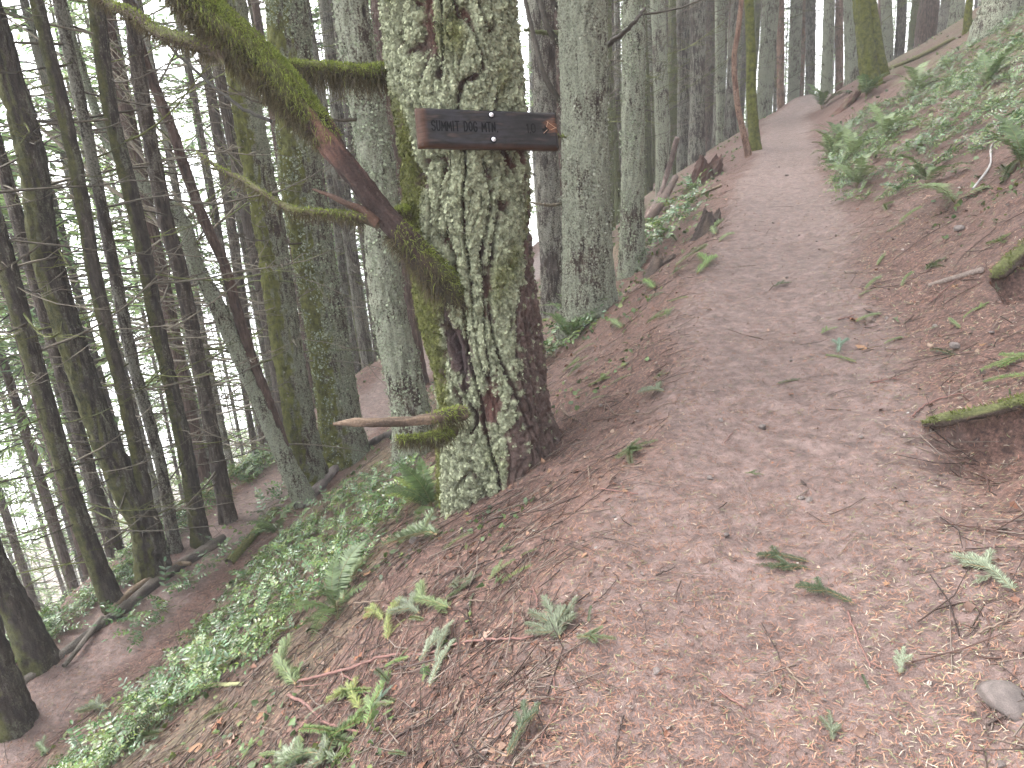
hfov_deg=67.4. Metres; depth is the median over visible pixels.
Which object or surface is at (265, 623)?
shrub
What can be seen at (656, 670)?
stone
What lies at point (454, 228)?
tree
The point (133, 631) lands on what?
shrub
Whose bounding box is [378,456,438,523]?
fern
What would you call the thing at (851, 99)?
log
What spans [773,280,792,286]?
fir sprig
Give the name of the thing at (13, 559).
fir tree
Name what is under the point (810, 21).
fir tree
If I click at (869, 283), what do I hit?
fir sprig
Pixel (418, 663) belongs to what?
stick
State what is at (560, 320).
fern
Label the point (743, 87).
fir tree
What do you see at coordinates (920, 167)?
fern
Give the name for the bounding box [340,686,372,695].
fir sprig
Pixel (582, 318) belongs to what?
shrub
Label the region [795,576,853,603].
fir sprig
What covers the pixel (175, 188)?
fir tree
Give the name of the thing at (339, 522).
shrub
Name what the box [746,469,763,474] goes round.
fir sprig
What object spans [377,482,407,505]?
shrub
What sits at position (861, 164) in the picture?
fern
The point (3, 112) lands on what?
fir tree
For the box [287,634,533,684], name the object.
stick
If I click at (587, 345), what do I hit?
fir sprig
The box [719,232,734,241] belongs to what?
fir sprig
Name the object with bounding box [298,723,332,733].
fir sprig
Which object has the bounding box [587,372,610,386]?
fir sprig
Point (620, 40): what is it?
fir tree
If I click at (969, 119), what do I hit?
shrub
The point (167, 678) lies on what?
shrub
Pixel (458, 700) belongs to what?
stick
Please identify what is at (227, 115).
fir tree
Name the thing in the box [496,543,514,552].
fir sprig
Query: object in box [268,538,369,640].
fern
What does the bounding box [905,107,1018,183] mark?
fallen pole
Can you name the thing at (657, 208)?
leaning pole
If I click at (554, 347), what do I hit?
shrub
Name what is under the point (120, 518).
fir tree
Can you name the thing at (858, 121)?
shrub
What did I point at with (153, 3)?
sky
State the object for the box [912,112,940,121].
shrub
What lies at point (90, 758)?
shrub
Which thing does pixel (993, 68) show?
fern
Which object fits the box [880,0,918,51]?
fir tree
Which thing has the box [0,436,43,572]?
fir tree
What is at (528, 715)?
fir sprig
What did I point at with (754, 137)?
mossy tree
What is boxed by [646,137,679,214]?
leaning pole
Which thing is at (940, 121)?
shrub
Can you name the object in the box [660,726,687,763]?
stick
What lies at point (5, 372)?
fir tree
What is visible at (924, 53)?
log
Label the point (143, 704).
shrub
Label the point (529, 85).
fir tree
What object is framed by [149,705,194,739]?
stick
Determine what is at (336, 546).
shrub
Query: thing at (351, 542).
shrub
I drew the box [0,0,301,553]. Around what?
fir tree
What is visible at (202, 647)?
shrub
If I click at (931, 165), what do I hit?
shrub
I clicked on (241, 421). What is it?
fir tree
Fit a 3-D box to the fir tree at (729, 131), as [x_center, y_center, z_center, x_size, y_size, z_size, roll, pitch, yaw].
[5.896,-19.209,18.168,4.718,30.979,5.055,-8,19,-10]
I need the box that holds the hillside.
[2,6,1023,767]
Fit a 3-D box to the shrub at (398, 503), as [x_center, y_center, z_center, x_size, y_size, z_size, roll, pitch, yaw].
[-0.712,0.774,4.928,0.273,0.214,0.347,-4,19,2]
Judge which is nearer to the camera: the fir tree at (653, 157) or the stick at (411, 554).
the stick at (411, 554)
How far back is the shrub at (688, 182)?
12.97 m
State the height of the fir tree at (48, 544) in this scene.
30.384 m
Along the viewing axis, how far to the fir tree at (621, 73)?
17.51 m
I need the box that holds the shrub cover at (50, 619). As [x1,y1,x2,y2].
[5,443,276,662]
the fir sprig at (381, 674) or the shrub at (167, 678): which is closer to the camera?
the fir sprig at (381, 674)
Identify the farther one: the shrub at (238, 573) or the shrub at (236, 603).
the shrub at (238, 573)
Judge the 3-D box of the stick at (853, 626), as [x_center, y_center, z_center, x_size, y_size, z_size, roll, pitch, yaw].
[0.990,0.723,2.165,0.057,0.019,0.265,-5,19,0]
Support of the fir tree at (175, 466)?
on the hillside
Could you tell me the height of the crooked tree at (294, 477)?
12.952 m
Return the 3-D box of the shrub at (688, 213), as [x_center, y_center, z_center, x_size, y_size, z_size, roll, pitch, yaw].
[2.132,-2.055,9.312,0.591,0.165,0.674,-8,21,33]
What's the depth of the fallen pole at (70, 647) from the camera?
6.69 m
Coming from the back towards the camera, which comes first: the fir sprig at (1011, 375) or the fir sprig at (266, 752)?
the fir sprig at (1011, 375)
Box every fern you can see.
[184,636,224,670]
[246,499,298,534]
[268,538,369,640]
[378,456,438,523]
[381,464,436,509]
[540,311,592,339]
[541,293,609,318]
[804,80,851,108]
[810,119,861,149]
[811,131,867,156]
[828,152,881,187]
[832,124,882,158]
[856,72,889,96]
[867,103,926,138]
[886,60,944,91]
[894,155,974,183]
[906,182,990,204]
[964,41,1023,86]
[970,111,1023,167]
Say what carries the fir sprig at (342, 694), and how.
on the hillside
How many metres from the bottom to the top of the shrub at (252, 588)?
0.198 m
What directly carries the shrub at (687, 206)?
on the hillside
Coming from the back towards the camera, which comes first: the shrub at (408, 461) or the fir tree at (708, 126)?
the fir tree at (708, 126)
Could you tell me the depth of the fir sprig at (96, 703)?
5.72 m
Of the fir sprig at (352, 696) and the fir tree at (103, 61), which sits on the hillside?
the fir sprig at (352, 696)
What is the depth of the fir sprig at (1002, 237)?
4.56 m
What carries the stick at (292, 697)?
on the hillside
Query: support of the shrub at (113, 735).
on the hillside
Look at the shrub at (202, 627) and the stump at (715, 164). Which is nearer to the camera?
the shrub at (202, 627)
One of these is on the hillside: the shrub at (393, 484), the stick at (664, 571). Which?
the shrub at (393, 484)
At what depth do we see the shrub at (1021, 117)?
6.29 m
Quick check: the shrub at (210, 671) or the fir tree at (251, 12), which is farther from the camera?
the fir tree at (251, 12)
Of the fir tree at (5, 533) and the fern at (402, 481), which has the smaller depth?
the fern at (402, 481)
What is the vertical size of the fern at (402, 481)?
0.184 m
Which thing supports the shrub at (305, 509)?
on the hillside
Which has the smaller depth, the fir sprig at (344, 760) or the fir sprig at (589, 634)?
the fir sprig at (589, 634)
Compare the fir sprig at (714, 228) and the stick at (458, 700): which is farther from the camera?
the fir sprig at (714, 228)
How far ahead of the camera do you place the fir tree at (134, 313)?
27.70 m
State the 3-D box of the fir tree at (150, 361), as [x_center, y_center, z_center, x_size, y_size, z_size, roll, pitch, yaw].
[-15.834,-0.589,32.654,5.379,25.139,5.310,1,19,16]
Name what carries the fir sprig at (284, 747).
on the hillside
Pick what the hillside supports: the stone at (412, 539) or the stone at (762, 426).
the stone at (412, 539)
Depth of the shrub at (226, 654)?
4.11 m
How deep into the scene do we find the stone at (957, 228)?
5.17 m
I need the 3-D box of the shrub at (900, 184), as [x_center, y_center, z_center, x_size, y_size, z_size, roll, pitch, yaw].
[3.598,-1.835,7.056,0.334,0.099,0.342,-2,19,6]
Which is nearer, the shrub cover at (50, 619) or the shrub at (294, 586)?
the shrub at (294, 586)
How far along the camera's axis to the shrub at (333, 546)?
4.80 m
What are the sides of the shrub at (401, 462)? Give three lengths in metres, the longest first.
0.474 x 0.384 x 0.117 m
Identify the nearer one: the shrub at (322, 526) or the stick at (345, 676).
the stick at (345, 676)
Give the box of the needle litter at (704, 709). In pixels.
[0,63,1023,767]
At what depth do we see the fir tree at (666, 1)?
21.96 m
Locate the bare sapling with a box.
[731,0,751,157]
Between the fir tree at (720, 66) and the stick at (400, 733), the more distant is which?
the fir tree at (720, 66)
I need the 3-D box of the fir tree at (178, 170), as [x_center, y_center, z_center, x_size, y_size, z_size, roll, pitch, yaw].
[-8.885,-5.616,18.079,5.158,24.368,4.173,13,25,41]
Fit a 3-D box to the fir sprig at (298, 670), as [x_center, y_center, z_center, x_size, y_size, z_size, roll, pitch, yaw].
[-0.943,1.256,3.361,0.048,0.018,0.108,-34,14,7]
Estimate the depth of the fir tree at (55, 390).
22.97 m
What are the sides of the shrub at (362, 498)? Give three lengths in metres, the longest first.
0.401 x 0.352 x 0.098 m
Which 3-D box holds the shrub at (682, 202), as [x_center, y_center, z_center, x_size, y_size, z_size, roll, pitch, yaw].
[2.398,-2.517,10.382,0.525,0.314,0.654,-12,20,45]
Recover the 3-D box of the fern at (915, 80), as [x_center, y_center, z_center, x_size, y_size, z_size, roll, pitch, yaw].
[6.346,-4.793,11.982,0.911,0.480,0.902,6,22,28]
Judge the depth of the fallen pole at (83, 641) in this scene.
6.67 m
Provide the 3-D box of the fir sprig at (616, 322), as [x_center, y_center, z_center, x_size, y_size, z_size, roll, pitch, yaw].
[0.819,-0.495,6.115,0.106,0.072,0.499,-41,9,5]
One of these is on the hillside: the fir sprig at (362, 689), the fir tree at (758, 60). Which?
the fir tree at (758, 60)
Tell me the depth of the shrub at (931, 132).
8.18 m
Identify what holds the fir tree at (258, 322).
on the hillside
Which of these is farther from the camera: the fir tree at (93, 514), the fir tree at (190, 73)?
the fir tree at (93, 514)
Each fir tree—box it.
[0,0,198,606]
[0,0,209,542]
[0,0,230,518]
[0,0,245,584]
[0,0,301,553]
[0,0,347,587]
[0,0,362,525]
[0,1,227,558]
[0,13,240,614]
[0,22,154,606]
[0,62,150,567]
[0,63,176,605]
[0,71,181,550]
[0,111,124,574]
[0,125,108,598]
[0,186,66,633]
[0,279,55,566]
[0,318,88,598]
[0,319,128,584]
[0,334,79,611]
[0,342,103,677]
[0,377,55,742]
[0,428,73,584]
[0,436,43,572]
[0,460,63,610]
[0,477,59,592]
[17,176,126,572]
[25,0,251,478]
[37,0,196,483]
[37,10,270,493]
[47,0,254,499]
[48,3,208,499]
[68,153,182,520]
[72,0,263,472]
[73,7,259,502]
[96,370,130,544]
[116,0,341,429]
[117,0,328,484]
[117,7,306,458]
[118,0,325,422]
[120,1,263,462]
[123,17,258,464]
[139,134,253,490]
[141,355,191,484]
[169,0,283,376]
[180,0,362,263]
[180,68,289,397]
[181,0,364,406]
[187,0,436,471]
[210,0,370,470]
[210,205,263,459]
[223,0,371,369]
[229,370,255,453]
[242,4,363,307]
[248,0,374,367]
[263,18,365,374]
[268,2,373,358]
[269,7,372,332]
[281,3,371,340]
[310,3,372,347]
[311,0,373,357]
[311,0,428,384]
[315,0,373,368]
[315,16,361,295]
[330,0,379,361]
[518,0,538,242]
[518,1,537,236]
[518,4,619,192]
[519,0,662,161]
[519,0,691,239]
[521,6,537,240]
[523,0,645,344]
[523,0,683,173]
[524,0,680,179]
[524,14,680,225]
[529,0,562,318]
[534,0,701,281]
[607,0,615,230]
[611,0,654,177]
[612,0,676,169]
[612,0,712,139]
[612,4,723,195]
[613,0,741,195]
[613,0,743,173]
[614,6,743,179]
[615,0,722,174]
[618,2,653,160]
[619,22,707,183]
[645,0,736,166]
[646,0,653,159]
[649,16,768,97]
[652,1,754,109]
[705,0,764,151]
[705,0,777,133]
[705,0,779,145]
[705,0,780,140]
[705,1,767,147]
[705,1,772,132]
[705,3,726,136]
[705,10,769,122]
[740,0,776,127]
[740,0,801,126]
[740,4,789,117]
[740,8,761,119]
[742,0,816,119]
[744,0,820,120]
[745,6,819,115]
[756,0,837,109]
[757,1,789,93]
[758,0,822,107]
[774,0,822,102]
[784,0,834,94]
[789,0,844,93]
[798,0,878,91]
[821,0,906,86]
[878,0,896,22]
[878,0,911,58]
[878,0,918,61]
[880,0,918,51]
[898,0,949,47]
[936,0,979,32]
[946,0,964,27]
[966,0,1023,46]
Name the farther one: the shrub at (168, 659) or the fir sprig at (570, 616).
the shrub at (168, 659)
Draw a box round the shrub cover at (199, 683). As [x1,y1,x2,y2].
[47,462,432,767]
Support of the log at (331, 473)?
on the hillside
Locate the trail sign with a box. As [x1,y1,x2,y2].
[414,108,558,151]
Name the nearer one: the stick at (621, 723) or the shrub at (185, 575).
the stick at (621, 723)
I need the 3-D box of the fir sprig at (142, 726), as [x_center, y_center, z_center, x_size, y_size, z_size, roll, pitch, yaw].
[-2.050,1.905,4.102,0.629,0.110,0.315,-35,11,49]
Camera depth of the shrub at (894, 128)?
9.25 m
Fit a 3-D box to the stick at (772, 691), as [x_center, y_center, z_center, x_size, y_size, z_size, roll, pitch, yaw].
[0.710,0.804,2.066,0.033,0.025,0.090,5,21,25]
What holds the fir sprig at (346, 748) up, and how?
on the hillside
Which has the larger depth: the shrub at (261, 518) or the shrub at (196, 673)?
the shrub at (261, 518)
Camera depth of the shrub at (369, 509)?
5.25 m
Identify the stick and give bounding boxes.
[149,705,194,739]
[178,697,241,766]
[201,704,274,763]
[250,682,334,687]
[259,729,283,765]
[261,725,298,764]
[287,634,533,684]
[287,693,360,733]
[316,619,370,659]
[340,674,365,696]
[353,599,384,603]
[381,499,411,545]
[390,709,458,741]
[395,535,455,569]
[395,649,466,670]
[447,683,464,739]
[450,737,459,758]
[469,599,500,606]
[508,586,541,625]
[524,665,560,684]
[525,705,559,746]
[564,670,581,693]
[575,465,593,482]
[581,580,615,614]
[609,410,651,416]
[613,714,623,759]
[656,567,674,575]
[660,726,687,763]
[716,688,745,707]
[767,667,781,695]
[786,667,810,700]
[837,532,863,555]
[847,610,890,671]
[870,376,898,383]
[885,457,920,464]
[894,217,958,259]
[912,391,968,416]
[931,279,955,301]
[977,604,1023,633]
[986,708,1004,724]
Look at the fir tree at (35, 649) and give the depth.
6.36 m
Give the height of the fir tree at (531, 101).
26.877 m
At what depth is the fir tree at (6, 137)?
11.97 m
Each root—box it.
[559,403,577,421]
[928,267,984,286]
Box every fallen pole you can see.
[23,600,125,683]
[61,615,103,667]
[105,561,191,614]
[178,682,243,686]
[209,628,251,663]
[650,184,721,227]
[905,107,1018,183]
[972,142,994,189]
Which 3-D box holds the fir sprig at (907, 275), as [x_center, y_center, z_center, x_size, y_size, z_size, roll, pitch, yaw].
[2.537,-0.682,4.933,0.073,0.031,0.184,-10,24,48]
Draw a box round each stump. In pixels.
[641,253,675,277]
[682,153,723,193]
[690,207,720,240]
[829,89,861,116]
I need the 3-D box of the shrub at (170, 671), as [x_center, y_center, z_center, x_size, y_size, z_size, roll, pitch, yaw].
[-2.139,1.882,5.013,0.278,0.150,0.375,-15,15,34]
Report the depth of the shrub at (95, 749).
4.55 m
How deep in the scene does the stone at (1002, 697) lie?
1.84 m
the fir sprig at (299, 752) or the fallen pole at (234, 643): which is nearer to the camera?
the fir sprig at (299, 752)
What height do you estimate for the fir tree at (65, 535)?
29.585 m
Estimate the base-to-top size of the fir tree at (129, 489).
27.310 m
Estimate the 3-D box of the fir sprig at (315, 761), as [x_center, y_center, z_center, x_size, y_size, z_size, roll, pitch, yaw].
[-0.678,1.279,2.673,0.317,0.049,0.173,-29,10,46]
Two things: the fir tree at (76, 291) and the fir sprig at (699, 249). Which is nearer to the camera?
the fir sprig at (699, 249)
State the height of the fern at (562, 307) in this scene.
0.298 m
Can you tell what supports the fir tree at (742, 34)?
on the hillside
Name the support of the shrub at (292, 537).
on the hillside
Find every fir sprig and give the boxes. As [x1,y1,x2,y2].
[35,734,49,753]
[74,699,98,714]
[75,694,108,711]
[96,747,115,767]
[107,716,152,762]
[123,708,169,750]
[137,687,180,724]
[139,744,156,763]
[202,698,228,719]
[206,643,247,667]
[206,666,222,682]
[241,737,258,759]
[259,750,281,755]
[271,633,300,685]
[273,735,316,767]
[273,737,296,766]
[295,663,301,675]
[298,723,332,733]
[301,730,338,767]
[303,608,320,625]
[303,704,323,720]
[318,710,365,762]
[322,744,334,763]
[324,704,367,740]
[325,676,363,709]
[331,757,353,765]
[333,740,351,767]
[338,554,368,601]
[338,684,348,699]
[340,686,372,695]
[360,694,393,709]
[362,602,383,619]
[363,664,391,727]
[372,685,392,707]
[373,667,390,683]
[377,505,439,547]
[377,696,395,700]
[383,597,403,640]
[384,655,408,667]
[385,590,419,615]
[387,750,406,755]
[407,615,423,620]
[410,579,451,609]
[419,620,453,661]
[428,639,454,687]
[434,623,449,664]
[435,606,447,614]
[438,586,464,605]
[443,531,473,549]
[447,576,472,586]
[448,571,481,600]
[487,558,514,580]
[493,573,504,585]
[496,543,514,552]
[500,563,532,583]
[506,699,540,756]
[523,619,557,638]
[526,593,569,638]
[555,596,578,633]
[563,355,586,371]
[567,360,589,376]
[573,343,594,355]
[575,625,616,642]
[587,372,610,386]
[587,605,591,621]
[608,374,630,385]
[610,317,622,327]
[613,437,658,458]
[615,446,641,463]
[637,381,664,392]
[642,278,655,288]
[646,309,670,322]
[669,264,687,276]
[675,243,707,266]
[696,252,718,273]
[709,218,722,234]
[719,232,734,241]
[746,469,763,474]
[755,555,810,570]
[756,545,808,561]
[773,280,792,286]
[777,377,800,383]
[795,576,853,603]
[818,709,840,740]
[821,325,837,333]
[825,354,856,362]
[830,337,847,353]
[855,312,881,321]
[861,674,868,689]
[865,275,880,288]
[883,200,894,209]
[884,336,902,343]
[892,646,912,674]
[898,206,922,223]
[899,271,914,285]
[925,257,946,269]
[929,347,955,354]
[948,548,1016,591]
[949,317,960,328]
[973,572,998,582]
[981,352,1023,370]
[984,371,1023,381]
[986,233,1010,244]
[997,158,1018,181]
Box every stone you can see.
[409,537,417,543]
[653,667,659,674]
[758,424,765,429]
[806,497,812,502]
[949,342,960,348]
[953,225,964,231]
[976,679,1023,721]
[995,760,1006,767]
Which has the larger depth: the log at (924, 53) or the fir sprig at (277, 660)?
the log at (924, 53)
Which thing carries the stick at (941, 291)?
on the hillside
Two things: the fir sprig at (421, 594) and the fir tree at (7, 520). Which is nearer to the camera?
the fir sprig at (421, 594)
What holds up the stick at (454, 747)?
on the hillside
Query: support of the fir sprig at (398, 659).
on the hillside
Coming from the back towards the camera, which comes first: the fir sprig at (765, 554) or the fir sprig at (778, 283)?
the fir sprig at (778, 283)
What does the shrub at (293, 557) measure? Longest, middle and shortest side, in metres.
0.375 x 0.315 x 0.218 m
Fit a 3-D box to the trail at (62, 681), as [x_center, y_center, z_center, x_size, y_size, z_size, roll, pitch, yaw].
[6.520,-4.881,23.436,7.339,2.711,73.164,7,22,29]
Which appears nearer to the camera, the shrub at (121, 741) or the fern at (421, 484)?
the shrub at (121, 741)
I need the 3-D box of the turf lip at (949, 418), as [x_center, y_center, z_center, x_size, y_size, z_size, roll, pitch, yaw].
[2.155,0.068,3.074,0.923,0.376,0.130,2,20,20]
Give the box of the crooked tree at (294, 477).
[0,0,413,508]
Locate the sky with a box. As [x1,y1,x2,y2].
[0,0,974,557]
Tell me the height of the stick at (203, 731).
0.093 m
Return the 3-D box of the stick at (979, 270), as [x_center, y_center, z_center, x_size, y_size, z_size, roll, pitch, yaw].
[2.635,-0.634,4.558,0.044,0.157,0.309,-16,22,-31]
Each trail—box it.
[0,187,654,767]
[532,93,968,767]
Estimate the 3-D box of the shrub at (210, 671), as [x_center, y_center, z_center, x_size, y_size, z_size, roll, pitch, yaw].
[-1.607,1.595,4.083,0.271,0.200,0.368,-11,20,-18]
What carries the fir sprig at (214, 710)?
on the hillside
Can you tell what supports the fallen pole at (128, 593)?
on the log at (148, 587)
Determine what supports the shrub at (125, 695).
on the hillside
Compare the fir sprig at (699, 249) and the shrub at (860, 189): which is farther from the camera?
the shrub at (860, 189)
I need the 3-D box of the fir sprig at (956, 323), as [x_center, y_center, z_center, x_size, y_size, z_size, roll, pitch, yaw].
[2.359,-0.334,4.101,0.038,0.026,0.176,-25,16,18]
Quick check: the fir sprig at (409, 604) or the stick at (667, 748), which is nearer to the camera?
the stick at (667, 748)
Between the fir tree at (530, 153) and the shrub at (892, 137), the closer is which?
the shrub at (892, 137)
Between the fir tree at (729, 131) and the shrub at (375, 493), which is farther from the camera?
the fir tree at (729, 131)
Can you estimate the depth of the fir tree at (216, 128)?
13.17 m
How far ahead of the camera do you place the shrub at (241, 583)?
6.08 m
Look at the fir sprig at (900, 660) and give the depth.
2.06 m
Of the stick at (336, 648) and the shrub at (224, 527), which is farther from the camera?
the shrub at (224, 527)
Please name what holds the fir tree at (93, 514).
on the hillside
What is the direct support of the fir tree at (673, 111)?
on the hillside
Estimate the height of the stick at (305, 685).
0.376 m
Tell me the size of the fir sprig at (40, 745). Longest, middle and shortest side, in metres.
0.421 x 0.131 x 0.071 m
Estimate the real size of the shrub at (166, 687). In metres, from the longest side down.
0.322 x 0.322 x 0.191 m
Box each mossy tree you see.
[744,0,761,150]
[852,0,889,92]
[962,0,972,34]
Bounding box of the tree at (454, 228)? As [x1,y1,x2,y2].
[87,0,569,516]
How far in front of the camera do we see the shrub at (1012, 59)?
9.21 m
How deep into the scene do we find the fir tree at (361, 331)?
14.58 m
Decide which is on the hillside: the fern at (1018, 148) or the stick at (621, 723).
the fern at (1018, 148)
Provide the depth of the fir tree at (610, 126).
16.45 m
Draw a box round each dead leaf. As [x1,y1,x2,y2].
[187,743,201,751]
[211,714,224,733]
[487,740,506,756]
[502,722,515,738]
[855,345,866,349]
[964,704,976,712]
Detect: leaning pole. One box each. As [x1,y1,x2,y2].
[645,174,678,222]
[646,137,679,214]
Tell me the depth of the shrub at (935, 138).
8.02 m
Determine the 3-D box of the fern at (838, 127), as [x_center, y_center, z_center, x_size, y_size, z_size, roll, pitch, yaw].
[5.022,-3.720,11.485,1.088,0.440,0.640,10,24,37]
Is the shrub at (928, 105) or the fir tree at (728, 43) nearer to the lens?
the shrub at (928, 105)
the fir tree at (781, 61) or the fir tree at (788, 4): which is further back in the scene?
the fir tree at (788, 4)
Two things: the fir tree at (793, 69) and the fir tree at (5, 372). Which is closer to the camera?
the fir tree at (5, 372)
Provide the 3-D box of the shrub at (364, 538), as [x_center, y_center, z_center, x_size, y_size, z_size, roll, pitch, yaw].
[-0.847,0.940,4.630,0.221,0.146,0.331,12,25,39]
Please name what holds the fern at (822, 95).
on the hillside
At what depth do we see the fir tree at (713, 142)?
25.90 m
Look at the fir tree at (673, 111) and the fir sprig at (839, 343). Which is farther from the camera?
the fir tree at (673, 111)
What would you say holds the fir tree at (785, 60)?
on the hillside
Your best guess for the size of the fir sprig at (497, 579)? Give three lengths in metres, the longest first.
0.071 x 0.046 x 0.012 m
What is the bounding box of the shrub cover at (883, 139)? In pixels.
[818,7,1023,201]
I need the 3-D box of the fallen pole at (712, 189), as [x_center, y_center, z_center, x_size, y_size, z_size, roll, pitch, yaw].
[2.469,-2.547,10.978,1.033,0.583,0.242,1,20,17]
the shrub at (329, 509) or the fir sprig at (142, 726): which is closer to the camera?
the fir sprig at (142, 726)
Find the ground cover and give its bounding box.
[35,4,1023,767]
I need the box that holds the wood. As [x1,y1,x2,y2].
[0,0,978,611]
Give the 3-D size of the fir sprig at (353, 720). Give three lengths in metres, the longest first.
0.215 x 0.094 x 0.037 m
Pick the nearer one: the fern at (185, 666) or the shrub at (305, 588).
the shrub at (305, 588)
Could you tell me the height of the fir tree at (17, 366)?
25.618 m
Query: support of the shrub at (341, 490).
on the hillside
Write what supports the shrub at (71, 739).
on the hillside
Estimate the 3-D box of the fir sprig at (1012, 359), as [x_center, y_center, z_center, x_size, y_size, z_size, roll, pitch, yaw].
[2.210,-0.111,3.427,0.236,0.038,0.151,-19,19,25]
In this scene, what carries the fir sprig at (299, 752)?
on the hillside
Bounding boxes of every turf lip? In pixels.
[920,391,1023,433]
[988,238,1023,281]
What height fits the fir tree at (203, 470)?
31.250 m
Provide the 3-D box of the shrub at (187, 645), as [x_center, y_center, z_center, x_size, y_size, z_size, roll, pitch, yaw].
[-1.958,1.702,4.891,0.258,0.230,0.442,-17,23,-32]
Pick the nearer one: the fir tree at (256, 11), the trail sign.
the trail sign
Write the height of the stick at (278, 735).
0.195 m
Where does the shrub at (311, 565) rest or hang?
on the hillside
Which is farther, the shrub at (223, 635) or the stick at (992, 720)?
the shrub at (223, 635)
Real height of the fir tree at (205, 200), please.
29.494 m
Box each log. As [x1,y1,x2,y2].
[108,534,226,619]
[224,506,278,563]
[293,430,391,508]
[309,462,332,486]
[888,37,954,69]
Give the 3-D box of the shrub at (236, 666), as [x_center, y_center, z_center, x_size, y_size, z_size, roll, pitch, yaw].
[-1.375,1.424,4.001,0.405,0.193,0.306,-23,14,9]
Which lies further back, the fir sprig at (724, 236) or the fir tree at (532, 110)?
the fir tree at (532, 110)
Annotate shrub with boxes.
[47,738,85,767]
[58,720,102,766]
[63,736,121,767]
[68,704,122,753]
[74,734,105,763]
[78,714,121,761]
[79,688,145,738]
[82,720,157,767]
[83,712,147,763]
[85,737,112,767]
[91,598,157,630]
[98,676,156,707]
[102,611,172,652]
[104,684,164,747]
[108,711,155,737]
[113,669,184,746]
[115,672,158,717]
[132,597,181,626]
[132,669,177,709]
[136,653,184,699]
[137,556,189,620]
[138,658,215,699]
[139,675,183,699]
[144,649,180,676]
[155,655,196,692]
[160,652,229,713]
[162,559,218,594]
[163,630,216,665]
[173,660,217,693]
[175,633,215,664]
[178,623,222,670]
[179,656,229,702]
[182,642,261,672]
[186,536,242,573]
[186,623,230,663]
[198,623,213,632]
[200,534,251,563]
[205,627,271,686]
[207,611,240,639]
[209,592,242,617]
[210,519,270,553]
[212,581,256,614]
[212,632,253,672]
[216,633,250,657]
[221,592,265,634]
[223,564,260,583]
[228,597,255,622]
[229,587,266,625]
[230,574,285,611]
[232,594,287,624]
[233,565,277,590]
[234,559,264,594]
[239,541,273,569]
[240,489,288,515]
[241,512,282,532]
[243,487,284,516]
[243,593,305,648]
[246,541,271,565]
[248,570,306,618]
[253,574,293,602]
[260,569,291,587]
[261,533,286,568]
[262,535,320,565]
[263,480,288,498]
[263,577,323,616]
[265,484,300,512]
[266,541,307,575]
[267,541,305,564]
[273,546,316,581]
[275,579,320,609]
[276,539,306,572]
[280,505,311,526]
[284,524,303,543]
[286,510,319,534]
[295,579,331,598]
[296,511,332,540]
[297,536,349,554]
[298,489,344,510]
[301,551,343,585]
[301,554,325,584]
[303,533,364,578]
[306,522,367,571]
[311,524,368,571]
[314,486,343,510]
[318,511,357,535]
[322,530,351,551]
[323,505,346,522]
[324,477,361,502]
[326,538,349,562]
[333,479,369,509]
[336,474,375,508]
[336,500,373,535]
[344,497,396,526]
[346,460,386,480]
[347,482,379,507]
[347,505,382,532]
[353,471,385,491]
[354,527,385,556]
[359,474,397,509]
[361,467,386,486]
[361,496,407,519]
[370,454,412,489]
[376,496,408,513]
[377,469,412,490]
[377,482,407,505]
[381,455,411,479]
[388,446,422,473]
[541,325,572,347]
[543,322,556,334]
[545,337,568,356]
[546,336,585,356]
[554,310,605,343]
[566,304,603,325]
[638,229,661,262]
[644,218,680,250]
[645,221,674,233]
[646,203,678,231]
[646,203,699,223]
[646,209,678,221]
[646,209,684,236]
[649,213,674,236]
[650,197,677,208]
[661,210,685,222]
[664,204,708,225]
[666,184,702,205]
[666,195,703,221]
[672,168,706,204]
[672,172,717,204]
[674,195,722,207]
[675,173,706,192]
[676,169,712,199]
[677,181,701,195]
[835,189,856,200]
[843,186,872,198]
[851,117,866,129]
[872,120,906,141]
[874,129,907,142]
[880,179,918,189]
[896,117,919,138]
[899,93,917,107]
[902,127,953,150]
[903,136,922,157]
[910,157,955,166]
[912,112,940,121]
[914,97,942,111]
[916,126,945,137]
[923,110,950,130]
[940,109,970,115]
[942,94,969,109]
[946,123,990,149]
[951,116,978,136]
[952,84,977,90]
[970,128,1007,148]
[974,103,1014,143]
[987,86,1023,108]
[992,17,1014,33]
[999,53,1023,67]
[999,100,1023,105]
[1001,80,1021,91]
[1003,109,1023,132]
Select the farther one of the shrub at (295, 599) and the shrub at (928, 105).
the shrub at (928, 105)
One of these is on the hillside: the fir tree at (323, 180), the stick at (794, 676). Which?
the fir tree at (323, 180)
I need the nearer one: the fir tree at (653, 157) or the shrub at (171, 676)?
the shrub at (171, 676)
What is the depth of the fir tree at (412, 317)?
10.80 m
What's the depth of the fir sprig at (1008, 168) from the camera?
5.71 m
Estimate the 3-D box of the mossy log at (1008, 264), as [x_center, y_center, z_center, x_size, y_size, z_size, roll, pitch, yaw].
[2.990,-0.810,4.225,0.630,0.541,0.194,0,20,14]
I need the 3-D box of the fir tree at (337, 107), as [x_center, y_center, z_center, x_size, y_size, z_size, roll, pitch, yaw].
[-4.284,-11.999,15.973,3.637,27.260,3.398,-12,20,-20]
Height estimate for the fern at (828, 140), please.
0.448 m

